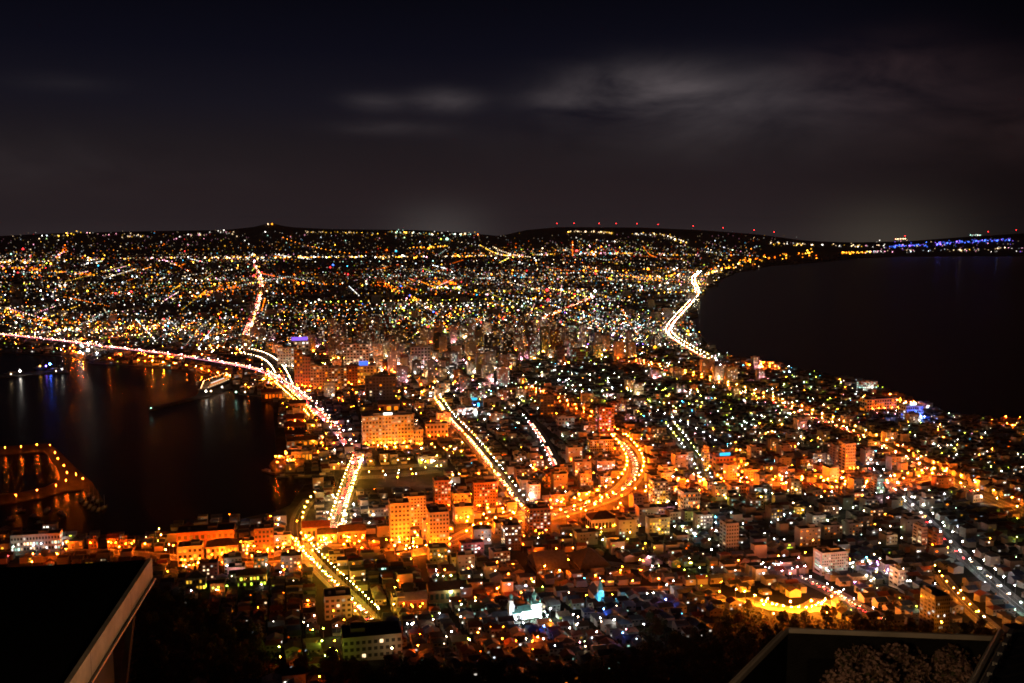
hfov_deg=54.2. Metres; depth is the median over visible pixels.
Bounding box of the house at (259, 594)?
[255,591,265,603]
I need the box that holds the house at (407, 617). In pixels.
[401,614,414,625]
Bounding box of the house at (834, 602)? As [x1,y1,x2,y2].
[831,597,847,608]
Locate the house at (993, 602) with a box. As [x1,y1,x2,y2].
[985,599,1003,608]
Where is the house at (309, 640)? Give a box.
[303,637,320,650]
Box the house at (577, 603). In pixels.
[570,598,584,609]
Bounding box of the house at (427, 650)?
[418,648,437,659]
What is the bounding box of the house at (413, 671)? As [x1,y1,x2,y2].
[409,663,419,674]
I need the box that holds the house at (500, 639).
[497,637,508,646]
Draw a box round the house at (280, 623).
[268,620,284,632]
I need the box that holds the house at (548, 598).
[543,596,555,606]
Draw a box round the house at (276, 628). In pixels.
[269,627,282,633]
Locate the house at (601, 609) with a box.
[596,606,609,612]
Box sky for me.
[0,0,1023,241]
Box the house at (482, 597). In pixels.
[479,595,489,602]
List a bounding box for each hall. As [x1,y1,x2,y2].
[177,539,203,566]
[206,538,238,560]
[585,510,616,531]
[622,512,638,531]
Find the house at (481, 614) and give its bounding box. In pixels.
[476,609,488,622]
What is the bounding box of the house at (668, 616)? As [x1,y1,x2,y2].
[659,612,674,620]
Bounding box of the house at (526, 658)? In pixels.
[519,654,536,666]
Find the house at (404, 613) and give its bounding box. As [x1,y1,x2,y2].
[398,612,414,622]
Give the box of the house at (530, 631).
[527,628,542,636]
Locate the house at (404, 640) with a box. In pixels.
[402,632,406,646]
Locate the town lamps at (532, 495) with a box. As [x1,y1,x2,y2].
[4,271,1008,679]
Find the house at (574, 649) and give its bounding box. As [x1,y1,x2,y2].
[569,646,584,658]
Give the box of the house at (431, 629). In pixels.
[425,626,439,639]
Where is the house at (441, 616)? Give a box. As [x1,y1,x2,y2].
[435,613,449,624]
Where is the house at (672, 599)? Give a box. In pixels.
[666,596,679,602]
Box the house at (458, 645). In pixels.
[455,641,467,654]
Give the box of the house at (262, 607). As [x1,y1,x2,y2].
[253,604,267,614]
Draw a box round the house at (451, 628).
[445,625,456,638]
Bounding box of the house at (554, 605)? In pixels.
[547,600,560,610]
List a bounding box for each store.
[290,337,308,354]
[418,453,435,465]
[709,452,735,470]
[734,453,744,466]
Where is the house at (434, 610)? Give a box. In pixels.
[428,604,440,616]
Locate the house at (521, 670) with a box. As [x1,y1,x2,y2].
[513,666,528,675]
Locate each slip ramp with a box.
[199,347,291,382]
[224,353,274,373]
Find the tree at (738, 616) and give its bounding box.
[734,612,742,619]
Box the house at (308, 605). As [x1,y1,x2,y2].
[303,603,313,607]
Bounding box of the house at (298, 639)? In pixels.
[288,638,300,641]
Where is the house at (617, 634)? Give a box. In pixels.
[611,628,627,639]
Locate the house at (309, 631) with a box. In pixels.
[305,629,317,634]
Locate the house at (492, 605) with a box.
[487,603,499,609]
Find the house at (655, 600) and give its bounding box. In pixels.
[649,597,664,605]
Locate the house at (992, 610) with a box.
[986,605,1002,615]
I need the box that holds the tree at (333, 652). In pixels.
[324,646,340,672]
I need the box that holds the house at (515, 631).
[509,626,525,638]
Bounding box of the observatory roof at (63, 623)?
[0,558,155,682]
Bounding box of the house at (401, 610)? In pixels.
[397,605,409,617]
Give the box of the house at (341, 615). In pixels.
[333,612,345,618]
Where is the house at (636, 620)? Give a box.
[628,614,642,625]
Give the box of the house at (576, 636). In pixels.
[569,630,582,642]
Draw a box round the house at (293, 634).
[288,630,301,638]
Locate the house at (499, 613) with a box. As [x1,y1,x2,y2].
[490,611,507,622]
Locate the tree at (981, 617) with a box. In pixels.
[976,614,987,628]
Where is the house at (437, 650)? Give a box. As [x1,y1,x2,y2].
[434,644,448,655]
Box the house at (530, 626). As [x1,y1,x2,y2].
[524,624,538,634]
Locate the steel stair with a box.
[970,628,1023,682]
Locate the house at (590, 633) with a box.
[585,629,601,638]
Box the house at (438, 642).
[431,637,446,649]
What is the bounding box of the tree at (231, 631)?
[225,628,238,643]
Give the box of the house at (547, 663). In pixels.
[542,660,557,668]
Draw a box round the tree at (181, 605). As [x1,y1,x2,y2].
[178,599,185,609]
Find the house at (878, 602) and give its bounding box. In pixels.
[872,597,888,607]
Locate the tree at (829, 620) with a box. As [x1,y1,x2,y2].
[822,610,834,626]
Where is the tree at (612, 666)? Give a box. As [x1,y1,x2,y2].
[605,656,618,678]
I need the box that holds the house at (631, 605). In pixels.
[622,600,635,611]
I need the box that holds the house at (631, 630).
[624,624,638,633]
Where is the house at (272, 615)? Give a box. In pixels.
[269,611,282,617]
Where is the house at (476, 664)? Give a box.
[471,661,479,674]
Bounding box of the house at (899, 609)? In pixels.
[895,605,910,613]
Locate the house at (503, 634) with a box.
[494,632,510,638]
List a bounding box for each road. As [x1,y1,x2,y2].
[15,550,311,565]
[240,262,264,334]
[241,545,360,557]
[265,375,312,417]
[292,499,313,544]
[302,550,375,619]
[317,463,361,543]
[356,470,440,478]
[358,462,437,469]
[385,284,441,315]
[397,511,524,555]
[436,402,524,511]
[498,586,719,590]
[518,440,642,524]
[524,420,558,466]
[536,393,621,439]
[538,297,593,321]
[566,555,794,570]
[638,364,1023,515]
[643,475,935,495]
[653,412,722,445]
[666,272,706,357]
[667,428,707,483]
[738,597,830,611]
[796,577,885,616]
[869,470,1023,613]
[936,575,995,628]
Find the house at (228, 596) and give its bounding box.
[226,594,236,604]
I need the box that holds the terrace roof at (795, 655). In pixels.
[729,627,1001,682]
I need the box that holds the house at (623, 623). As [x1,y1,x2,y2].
[616,619,632,629]
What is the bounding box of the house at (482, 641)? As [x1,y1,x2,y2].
[480,637,494,646]
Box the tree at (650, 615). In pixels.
[645,610,654,628]
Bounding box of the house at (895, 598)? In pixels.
[886,594,901,603]
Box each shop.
[457,405,476,416]
[471,398,479,406]
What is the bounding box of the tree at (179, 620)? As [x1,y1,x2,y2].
[174,618,187,639]
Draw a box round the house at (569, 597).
[566,595,579,605]
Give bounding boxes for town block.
[198,558,218,579]
[223,551,241,572]
[227,561,245,578]
[241,334,250,346]
[242,535,254,551]
[249,326,257,337]
[254,552,267,567]
[255,329,259,339]
[259,325,265,341]
[266,341,273,347]
[268,327,275,340]
[272,343,281,353]
[274,530,290,545]
[281,550,301,572]
[288,335,294,345]
[291,445,306,448]
[297,326,300,336]
[301,319,306,336]
[302,330,311,339]
[303,432,318,440]
[307,421,320,429]
[309,334,315,352]
[313,331,321,346]
[314,431,322,439]
[318,326,324,345]
[321,447,335,454]
[324,381,334,398]
[325,342,327,354]
[326,438,338,447]
[328,317,336,335]
[328,335,335,361]
[328,549,344,563]
[332,358,341,365]
[335,335,342,355]
[337,322,341,330]
[337,331,343,342]
[342,326,347,336]
[345,337,351,342]
[350,335,358,342]
[354,337,364,342]
[355,323,362,337]
[358,389,364,396]
[362,317,370,330]
[362,330,369,341]
[366,324,375,341]
[366,340,372,352]
[368,503,386,520]
[373,316,379,324]
[373,342,382,360]
[374,333,379,342]
[376,318,381,332]
[376,356,382,371]
[380,330,383,342]
[382,340,388,358]
[382,361,386,370]
[383,316,391,328]
[384,329,391,340]
[387,305,391,315]
[387,350,397,372]
[389,335,399,350]
[396,330,406,341]
[396,343,404,363]
[396,365,408,384]
[400,353,408,365]
[400,356,407,365]
[400,399,412,407]
[405,347,409,363]
[410,354,418,372]
[412,359,420,375]
[413,400,423,411]
[416,311,420,333]
[416,339,425,345]
[418,378,427,387]
[420,327,427,345]
[421,517,425,539]
[424,365,427,376]
[427,370,434,384]
[427,542,447,562]
[428,329,432,344]
[428,359,434,370]
[430,351,438,360]
[433,322,442,332]
[433,332,440,349]
[434,387,443,398]
[436,382,449,392]
[436,410,450,424]
[437,359,445,376]
[438,357,449,375]
[439,336,446,352]
[439,367,446,380]
[444,352,452,363]
[448,351,457,364]
[449,324,457,344]
[449,363,457,379]
[450,552,455,566]
[451,345,461,361]
[452,378,458,384]
[453,368,462,378]
[453,502,473,523]
[455,341,463,344]
[456,549,474,573]
[458,344,463,358]
[459,324,466,339]
[459,375,466,392]
[459,537,483,553]
[461,397,471,405]
[463,389,471,396]
[465,341,475,359]
[466,336,472,340]
[466,360,474,374]
[467,376,470,385]
[468,316,475,340]
[468,389,479,399]
[472,524,490,544]
[474,330,483,352]
[476,353,484,374]
[477,346,483,352]
[477,388,485,400]
[480,363,493,377]
[480,380,490,388]
[482,321,490,334]
[484,334,494,346]
[484,346,492,351]
[484,351,495,370]
[485,373,493,383]
[489,546,509,562]
[490,338,499,359]
[490,411,502,422]
[492,517,510,535]
[495,335,500,351]
[496,365,508,385]
[496,388,508,401]
[498,354,507,365]
[503,332,512,352]
[505,322,514,334]
[505,400,515,407]
[507,324,513,334]
[507,353,515,366]
[508,360,511,368]
[513,334,521,350]
[513,452,525,463]
[514,465,531,478]
[515,388,525,399]
[517,323,522,334]
[517,343,524,359]
[517,376,525,384]
[519,313,524,331]
[522,335,525,345]
[524,321,532,345]
[525,346,527,359]
[526,481,539,500]
[528,335,534,359]
[529,319,535,333]
[530,457,543,466]
[533,334,539,352]
[539,318,545,330]
[540,326,549,353]
[545,349,553,359]
[546,324,555,329]
[549,491,565,505]
[550,329,559,353]
[551,470,567,491]
[552,463,567,472]
[559,327,568,340]
[562,339,570,356]
[565,324,574,331]
[566,332,575,340]
[566,444,581,462]
[570,340,580,347]
[572,458,590,475]
[573,527,597,544]
[577,470,591,488]
[579,324,585,346]
[579,467,591,478]
[580,391,593,403]
[581,422,594,433]
[588,333,593,342]
[592,343,602,357]
[594,332,600,342]
[595,458,614,470]
[598,472,611,485]
[601,334,609,351]
[602,391,614,398]
[607,400,620,414]
[613,340,623,360]
[615,516,635,538]
[616,397,628,410]
[621,413,636,421]
[622,506,634,512]
[624,378,634,388]
[625,330,631,341]
[625,341,635,357]
[625,405,638,413]
[629,492,644,507]
[631,396,645,406]
[632,382,643,396]
[635,502,658,525]
[645,513,669,534]
[647,425,662,440]
[649,368,658,378]
[653,334,661,346]
[656,502,674,513]
[657,468,671,481]
[658,463,674,473]
[665,408,679,415]
[665,508,680,523]
[667,366,680,373]
[668,481,679,495]
[671,451,687,469]
[672,369,682,380]
[674,383,684,393]
[676,449,692,463]
[680,507,698,521]
[685,482,700,493]
[688,383,697,392]
[692,509,712,529]
[699,358,712,374]
[703,478,723,488]
[711,482,726,500]
[712,364,723,380]
[722,362,733,366]
[723,462,736,479]
[724,366,737,383]
[726,482,745,493]
[731,387,740,394]
[743,467,760,479]
[746,496,763,507]
[747,444,761,459]
[748,491,766,501]
[750,355,759,369]
[750,483,771,495]
[753,470,772,485]
[755,368,764,379]
[758,463,772,472]
[765,504,782,524]
[766,436,780,451]
[772,463,787,477]
[775,442,790,454]
[775,455,791,466]
[782,440,796,450]
[785,431,799,445]
[787,429,802,440]
[787,477,801,494]
[789,503,804,513]
[793,416,806,429]
[794,523,820,546]
[796,456,812,468]
[806,486,823,496]
[806,510,825,524]
[808,450,826,462]
[812,462,827,471]
[817,429,829,440]
[818,501,838,514]
[818,520,842,539]
[822,464,838,482]
[823,444,827,452]
[823,481,837,491]
[837,437,850,444]
[841,414,853,423]
[842,518,861,535]
[844,489,863,500]
[845,406,858,413]
[846,509,860,517]
[847,475,863,489]
[851,511,872,530]
[859,495,877,511]
[860,447,874,464]
[862,439,879,446]
[863,503,883,518]
[878,530,897,544]
[881,429,897,442]
[884,493,902,506]
[885,454,905,470]
[900,515,922,534]
[901,510,923,521]
[904,412,919,422]
[931,474,953,488]
[966,491,982,502]
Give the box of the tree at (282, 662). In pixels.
[273,657,289,674]
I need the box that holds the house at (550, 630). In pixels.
[546,626,561,639]
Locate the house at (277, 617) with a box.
[269,615,285,627]
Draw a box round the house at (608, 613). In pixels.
[602,609,619,618]
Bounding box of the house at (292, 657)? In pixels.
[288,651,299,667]
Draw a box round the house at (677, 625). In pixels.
[672,619,688,632]
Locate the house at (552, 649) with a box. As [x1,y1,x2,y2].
[546,639,563,655]
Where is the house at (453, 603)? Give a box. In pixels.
[451,599,466,611]
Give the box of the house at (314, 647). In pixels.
[306,640,320,651]
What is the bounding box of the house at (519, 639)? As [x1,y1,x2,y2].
[515,636,527,645]
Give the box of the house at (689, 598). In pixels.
[682,590,697,603]
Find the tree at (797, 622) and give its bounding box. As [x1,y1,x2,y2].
[787,616,799,627]
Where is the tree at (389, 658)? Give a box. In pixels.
[378,655,392,670]
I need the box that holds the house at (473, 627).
[467,621,481,633]
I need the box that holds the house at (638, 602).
[629,597,645,606]
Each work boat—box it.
[3,371,23,373]
[33,366,46,368]
[47,366,63,370]
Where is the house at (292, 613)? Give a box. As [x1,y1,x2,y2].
[284,609,299,619]
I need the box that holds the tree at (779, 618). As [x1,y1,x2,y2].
[775,612,786,626]
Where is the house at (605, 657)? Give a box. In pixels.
[603,655,610,665]
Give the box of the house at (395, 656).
[384,651,398,664]
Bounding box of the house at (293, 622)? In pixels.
[288,619,298,625]
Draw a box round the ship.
[198,375,230,391]
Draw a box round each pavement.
[0,549,310,566]
[239,264,265,333]
[239,544,361,558]
[265,376,314,418]
[289,499,314,545]
[302,550,380,618]
[314,462,363,543]
[357,469,441,478]
[360,464,436,469]
[395,511,524,556]
[434,402,525,512]
[495,584,720,591]
[522,420,560,467]
[536,392,624,439]
[566,554,794,572]
[637,364,1023,516]
[641,474,934,493]
[652,412,724,445]
[665,282,705,357]
[667,428,710,483]
[739,596,830,613]
[791,577,884,615]
[867,470,1023,615]
[934,574,1001,628]
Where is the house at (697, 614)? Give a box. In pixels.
[689,609,703,618]
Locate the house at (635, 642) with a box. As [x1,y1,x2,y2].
[631,635,647,650]
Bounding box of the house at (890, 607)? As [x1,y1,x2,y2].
[882,602,898,611]
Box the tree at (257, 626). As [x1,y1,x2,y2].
[252,621,266,641]
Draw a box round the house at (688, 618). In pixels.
[679,616,694,627]
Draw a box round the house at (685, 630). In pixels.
[681,628,696,636]
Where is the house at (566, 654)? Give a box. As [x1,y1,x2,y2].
[559,648,576,660]
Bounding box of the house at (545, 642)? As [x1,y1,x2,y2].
[539,640,554,647]
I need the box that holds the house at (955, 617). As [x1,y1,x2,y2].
[949,612,961,621]
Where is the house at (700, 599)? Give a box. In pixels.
[697,593,708,602]
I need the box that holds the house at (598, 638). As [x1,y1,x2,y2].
[593,635,611,644]
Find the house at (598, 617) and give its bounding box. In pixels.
[593,613,606,626]
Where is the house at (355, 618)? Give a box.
[348,615,363,623]
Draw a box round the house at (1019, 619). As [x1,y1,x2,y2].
[1015,616,1023,623]
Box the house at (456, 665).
[452,658,468,675]
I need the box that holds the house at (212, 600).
[207,597,218,602]
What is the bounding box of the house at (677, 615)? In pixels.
[673,612,687,619]
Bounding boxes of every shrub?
[819,643,900,682]
[863,642,933,682]
[899,647,950,682]
[927,643,991,682]
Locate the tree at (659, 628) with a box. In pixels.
[648,617,663,641]
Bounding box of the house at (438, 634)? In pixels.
[429,631,443,642]
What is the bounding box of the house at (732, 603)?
[725,596,742,609]
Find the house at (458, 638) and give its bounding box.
[449,635,468,648]
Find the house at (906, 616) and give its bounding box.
[903,612,918,624]
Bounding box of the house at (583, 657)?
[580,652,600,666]
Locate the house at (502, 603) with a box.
[498,601,507,608]
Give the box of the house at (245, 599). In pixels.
[240,597,253,602]
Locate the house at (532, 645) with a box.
[526,642,544,652]
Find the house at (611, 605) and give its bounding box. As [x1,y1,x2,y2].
[605,601,621,608]
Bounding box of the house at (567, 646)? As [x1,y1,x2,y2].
[563,644,579,648]
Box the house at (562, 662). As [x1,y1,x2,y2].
[555,660,569,667]
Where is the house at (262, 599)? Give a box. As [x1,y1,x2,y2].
[256,595,267,605]
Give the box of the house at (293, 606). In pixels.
[287,604,299,610]
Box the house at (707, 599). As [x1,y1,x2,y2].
[704,596,716,604]
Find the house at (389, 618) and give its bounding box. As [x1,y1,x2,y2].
[382,616,397,620]
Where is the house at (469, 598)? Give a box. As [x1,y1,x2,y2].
[464,596,475,606]
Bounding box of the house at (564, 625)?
[557,621,570,629]
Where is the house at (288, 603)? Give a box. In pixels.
[287,602,300,609]
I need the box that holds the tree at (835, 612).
[829,606,837,619]
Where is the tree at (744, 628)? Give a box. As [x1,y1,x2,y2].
[740,623,749,632]
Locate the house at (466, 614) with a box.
[458,610,474,623]
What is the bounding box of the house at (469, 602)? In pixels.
[467,599,479,607]
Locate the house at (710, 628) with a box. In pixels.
[695,623,712,635]
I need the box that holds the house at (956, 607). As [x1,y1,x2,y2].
[950,600,963,612]
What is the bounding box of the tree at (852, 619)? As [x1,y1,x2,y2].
[848,614,857,629]
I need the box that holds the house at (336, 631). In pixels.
[332,625,340,635]
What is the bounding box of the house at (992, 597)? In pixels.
[985,592,1003,602]
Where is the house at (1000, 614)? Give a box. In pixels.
[997,611,1015,618]
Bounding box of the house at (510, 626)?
[506,624,518,631]
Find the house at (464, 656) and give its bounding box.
[462,653,478,660]
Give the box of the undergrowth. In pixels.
[129,593,998,682]
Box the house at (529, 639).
[522,636,538,646]
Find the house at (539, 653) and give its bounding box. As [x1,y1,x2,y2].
[531,645,548,660]
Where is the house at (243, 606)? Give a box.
[237,601,251,610]
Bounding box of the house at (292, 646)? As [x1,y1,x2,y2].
[284,641,302,656]
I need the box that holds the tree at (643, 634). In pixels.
[639,630,646,639]
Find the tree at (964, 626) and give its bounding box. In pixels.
[958,622,970,633]
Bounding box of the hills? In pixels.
[0,224,1023,255]
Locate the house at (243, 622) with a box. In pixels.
[232,619,245,630]
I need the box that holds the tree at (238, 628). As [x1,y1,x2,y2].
[234,619,246,638]
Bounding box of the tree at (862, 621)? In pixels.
[860,616,866,628]
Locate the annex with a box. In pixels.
[412,426,422,444]
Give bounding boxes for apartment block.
[254,522,273,557]
[452,489,470,507]
[472,478,497,509]
[677,487,699,510]
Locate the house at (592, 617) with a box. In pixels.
[590,612,601,622]
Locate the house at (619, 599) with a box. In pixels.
[615,596,628,606]
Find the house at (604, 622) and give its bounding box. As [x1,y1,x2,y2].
[601,619,615,631]
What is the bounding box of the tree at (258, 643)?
[253,638,265,652]
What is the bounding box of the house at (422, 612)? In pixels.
[416,610,429,620]
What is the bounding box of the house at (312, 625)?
[306,622,318,631]
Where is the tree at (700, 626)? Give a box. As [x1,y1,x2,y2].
[697,621,708,642]
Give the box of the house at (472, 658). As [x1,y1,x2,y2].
[467,654,482,661]
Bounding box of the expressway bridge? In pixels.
[0,333,363,462]
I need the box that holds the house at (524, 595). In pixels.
[521,592,537,603]
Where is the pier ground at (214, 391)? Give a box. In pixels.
[149,384,233,410]
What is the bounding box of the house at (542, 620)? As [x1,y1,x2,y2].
[536,618,550,627]
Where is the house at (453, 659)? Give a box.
[446,656,461,666]
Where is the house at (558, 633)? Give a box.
[551,628,567,641]
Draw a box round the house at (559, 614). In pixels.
[556,609,569,618]
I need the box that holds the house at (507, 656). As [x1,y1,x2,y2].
[500,654,515,658]
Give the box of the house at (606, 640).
[599,637,615,645]
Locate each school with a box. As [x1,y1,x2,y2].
[185,571,206,591]
[235,568,266,588]
[341,620,401,660]
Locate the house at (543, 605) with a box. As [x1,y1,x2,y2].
[537,599,544,611]
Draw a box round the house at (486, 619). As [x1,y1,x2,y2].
[482,615,496,626]
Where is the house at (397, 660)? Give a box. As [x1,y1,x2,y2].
[387,659,400,671]
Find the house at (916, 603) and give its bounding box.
[912,600,919,607]
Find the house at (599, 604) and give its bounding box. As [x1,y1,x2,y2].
[592,600,604,611]
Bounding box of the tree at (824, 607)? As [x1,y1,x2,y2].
[820,604,830,621]
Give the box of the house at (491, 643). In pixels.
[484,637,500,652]
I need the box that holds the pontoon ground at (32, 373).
[0,370,68,377]
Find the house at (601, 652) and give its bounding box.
[595,648,614,662]
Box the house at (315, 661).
[309,656,322,667]
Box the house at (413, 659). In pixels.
[403,657,418,664]
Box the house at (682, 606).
[673,602,686,612]
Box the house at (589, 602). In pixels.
[586,598,597,606]
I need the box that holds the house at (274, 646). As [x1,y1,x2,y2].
[265,639,280,652]
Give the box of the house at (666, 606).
[657,600,673,611]
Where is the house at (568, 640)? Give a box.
[557,637,574,645]
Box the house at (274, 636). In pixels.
[266,632,283,646]
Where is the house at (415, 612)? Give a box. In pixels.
[412,608,426,617]
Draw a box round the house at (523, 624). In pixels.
[520,620,531,630]
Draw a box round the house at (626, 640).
[622,634,639,646]
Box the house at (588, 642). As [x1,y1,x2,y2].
[583,638,597,649]
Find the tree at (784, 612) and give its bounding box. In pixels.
[778,610,787,627]
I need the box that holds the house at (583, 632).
[579,628,592,637]
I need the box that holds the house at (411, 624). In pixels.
[403,617,418,631]
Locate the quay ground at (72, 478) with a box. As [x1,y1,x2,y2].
[0,444,102,504]
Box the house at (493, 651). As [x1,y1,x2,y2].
[489,648,506,657]
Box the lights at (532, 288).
[0,229,1020,349]
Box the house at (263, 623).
[253,619,265,632]
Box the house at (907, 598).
[901,594,915,601]
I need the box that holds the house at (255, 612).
[253,610,267,620]
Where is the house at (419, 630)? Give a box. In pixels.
[409,626,423,641]
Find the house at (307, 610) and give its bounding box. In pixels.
[302,607,315,618]
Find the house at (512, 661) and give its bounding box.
[504,657,520,670]
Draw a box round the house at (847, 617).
[845,615,860,622]
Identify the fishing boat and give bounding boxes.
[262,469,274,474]
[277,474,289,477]
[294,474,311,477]
[316,469,331,476]
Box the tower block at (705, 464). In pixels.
[702,444,708,470]
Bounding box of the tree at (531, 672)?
[520,666,534,677]
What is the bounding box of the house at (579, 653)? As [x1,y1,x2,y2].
[577,650,589,663]
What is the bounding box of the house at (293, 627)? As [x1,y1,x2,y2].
[286,625,300,637]
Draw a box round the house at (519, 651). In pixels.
[511,646,531,657]
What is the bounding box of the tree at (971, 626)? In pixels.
[968,620,975,633]
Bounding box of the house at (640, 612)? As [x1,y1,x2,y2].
[635,610,647,615]
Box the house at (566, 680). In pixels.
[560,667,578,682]
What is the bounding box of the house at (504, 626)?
[500,621,513,631]
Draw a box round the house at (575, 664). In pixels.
[566,657,580,670]
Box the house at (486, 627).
[483,621,497,632]
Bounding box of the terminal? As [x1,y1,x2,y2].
[10,529,63,552]
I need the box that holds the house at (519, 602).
[513,600,526,608]
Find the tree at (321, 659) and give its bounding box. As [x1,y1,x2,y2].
[317,654,325,666]
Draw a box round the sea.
[0,256,1023,535]
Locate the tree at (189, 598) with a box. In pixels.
[187,593,197,605]
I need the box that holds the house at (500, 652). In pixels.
[494,650,510,660]
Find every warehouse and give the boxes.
[301,520,330,541]
[317,527,337,542]
[337,523,365,542]
[377,399,399,412]
[397,591,427,612]
[426,580,460,603]
[527,549,569,574]
[567,547,610,571]
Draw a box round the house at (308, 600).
[302,597,314,606]
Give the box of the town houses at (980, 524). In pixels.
[0,308,1023,682]
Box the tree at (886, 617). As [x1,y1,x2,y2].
[881,610,891,627]
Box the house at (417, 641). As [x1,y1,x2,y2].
[411,635,427,650]
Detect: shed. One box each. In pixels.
[88,535,97,548]
[106,533,119,548]
[120,534,135,549]
[261,388,282,401]
[283,414,304,421]
[284,422,304,430]
[285,430,305,438]
[287,435,318,446]
[289,399,305,413]
[291,448,311,462]
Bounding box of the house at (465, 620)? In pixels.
[463,617,478,629]
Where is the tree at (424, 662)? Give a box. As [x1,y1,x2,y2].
[418,657,430,674]
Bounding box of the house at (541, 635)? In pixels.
[532,629,547,640]
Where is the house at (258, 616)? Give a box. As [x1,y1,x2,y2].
[252,614,263,618]
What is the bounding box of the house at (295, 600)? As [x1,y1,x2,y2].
[288,598,301,602]
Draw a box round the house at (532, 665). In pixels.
[524,659,542,668]
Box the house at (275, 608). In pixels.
[270,605,282,612]
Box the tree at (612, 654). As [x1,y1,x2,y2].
[603,653,617,673]
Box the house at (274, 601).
[271,599,284,610]
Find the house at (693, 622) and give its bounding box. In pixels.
[688,618,702,627]
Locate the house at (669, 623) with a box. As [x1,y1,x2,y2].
[667,620,673,627]
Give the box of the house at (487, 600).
[481,597,495,609]
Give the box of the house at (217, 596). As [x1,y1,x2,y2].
[209,595,220,605]
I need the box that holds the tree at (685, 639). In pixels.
[680,634,689,645]
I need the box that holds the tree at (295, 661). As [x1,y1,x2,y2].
[293,653,307,666]
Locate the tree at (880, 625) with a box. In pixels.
[876,621,884,629]
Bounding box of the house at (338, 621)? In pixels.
[331,616,346,627]
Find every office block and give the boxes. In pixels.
[324,586,351,620]
[391,588,404,612]
[425,420,447,439]
[481,396,499,409]
[543,468,556,487]
[555,345,566,365]
[556,414,574,428]
[570,347,589,361]
[587,436,613,453]
[813,545,847,575]
[888,563,904,588]
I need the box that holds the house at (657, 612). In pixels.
[650,609,664,617]
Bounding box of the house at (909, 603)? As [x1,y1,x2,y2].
[896,598,913,607]
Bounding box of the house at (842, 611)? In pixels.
[836,606,853,618]
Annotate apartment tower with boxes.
[277,346,293,368]
[294,349,302,388]
[302,355,310,389]
[310,364,327,391]
[328,365,346,391]
[343,342,368,365]
[345,363,357,385]
[365,374,395,401]
[379,329,401,335]
[388,496,409,544]
[403,490,425,529]
[410,345,430,369]
[426,504,448,544]
[433,475,450,510]
[501,518,520,550]
[525,502,550,535]
[538,393,553,417]
[596,405,613,431]
[649,476,668,503]
[719,517,738,552]
[827,442,838,466]
[839,440,855,472]
[870,473,883,496]
[912,522,927,548]
[919,586,950,630]
[927,526,942,548]
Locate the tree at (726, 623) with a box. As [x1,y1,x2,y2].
[720,614,733,633]
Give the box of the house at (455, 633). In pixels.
[447,628,461,643]
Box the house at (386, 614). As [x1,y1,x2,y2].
[382,612,392,616]
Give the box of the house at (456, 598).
[448,594,460,607]
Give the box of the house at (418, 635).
[410,633,428,643]
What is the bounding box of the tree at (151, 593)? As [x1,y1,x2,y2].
[148,584,155,600]
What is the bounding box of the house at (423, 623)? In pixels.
[420,619,434,627]
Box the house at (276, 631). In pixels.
[268,630,281,634]
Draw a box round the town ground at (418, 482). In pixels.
[0,256,1023,546]
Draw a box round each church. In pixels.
[507,591,541,619]
[588,577,604,601]
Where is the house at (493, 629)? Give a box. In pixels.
[489,624,501,636]
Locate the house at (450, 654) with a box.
[443,651,458,664]
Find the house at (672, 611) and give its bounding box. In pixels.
[668,608,682,614]
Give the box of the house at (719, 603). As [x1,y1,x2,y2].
[710,600,723,610]
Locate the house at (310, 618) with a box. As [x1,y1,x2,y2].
[305,613,316,623]
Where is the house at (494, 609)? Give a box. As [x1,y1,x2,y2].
[487,607,501,616]
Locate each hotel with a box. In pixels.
[358,361,376,384]
[361,412,413,447]
[856,379,877,390]
[860,395,896,411]
[898,402,922,420]
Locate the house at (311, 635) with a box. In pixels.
[306,630,319,637]
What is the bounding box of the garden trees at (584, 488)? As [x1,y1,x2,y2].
[0,344,1023,612]
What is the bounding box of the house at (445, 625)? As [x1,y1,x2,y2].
[443,623,454,634]
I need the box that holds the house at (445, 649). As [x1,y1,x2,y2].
[439,644,454,657]
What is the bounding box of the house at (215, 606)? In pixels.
[209,601,218,613]
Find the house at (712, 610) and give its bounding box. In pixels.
[705,604,722,616]
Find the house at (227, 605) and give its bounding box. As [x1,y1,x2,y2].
[221,602,234,612]
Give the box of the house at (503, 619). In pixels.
[497,615,513,623]
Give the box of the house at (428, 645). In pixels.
[418,641,432,651]
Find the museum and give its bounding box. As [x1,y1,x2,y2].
[176,522,235,548]
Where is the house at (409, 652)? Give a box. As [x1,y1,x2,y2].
[401,648,416,660]
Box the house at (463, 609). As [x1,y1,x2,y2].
[458,608,471,617]
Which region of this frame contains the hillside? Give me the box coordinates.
[0,547,1023,682]
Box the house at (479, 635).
[473,631,490,642]
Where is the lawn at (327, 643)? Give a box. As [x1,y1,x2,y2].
[321,636,342,661]
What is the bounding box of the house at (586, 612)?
[581,607,594,617]
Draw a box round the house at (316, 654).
[307,651,322,659]
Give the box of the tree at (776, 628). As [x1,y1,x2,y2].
[774,622,781,632]
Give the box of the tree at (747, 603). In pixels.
[743,599,751,610]
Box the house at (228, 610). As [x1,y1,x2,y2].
[222,607,231,616]
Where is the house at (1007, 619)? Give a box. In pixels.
[1002,615,1015,623]
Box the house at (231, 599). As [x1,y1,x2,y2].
[222,596,234,606]
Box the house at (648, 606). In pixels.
[641,602,657,611]
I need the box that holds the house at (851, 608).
[840,604,854,612]
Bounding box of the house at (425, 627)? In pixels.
[422,625,434,632]
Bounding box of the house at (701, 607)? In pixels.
[696,604,707,611]
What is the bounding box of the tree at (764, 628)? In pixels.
[759,622,769,634]
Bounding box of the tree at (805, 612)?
[800,609,809,623]

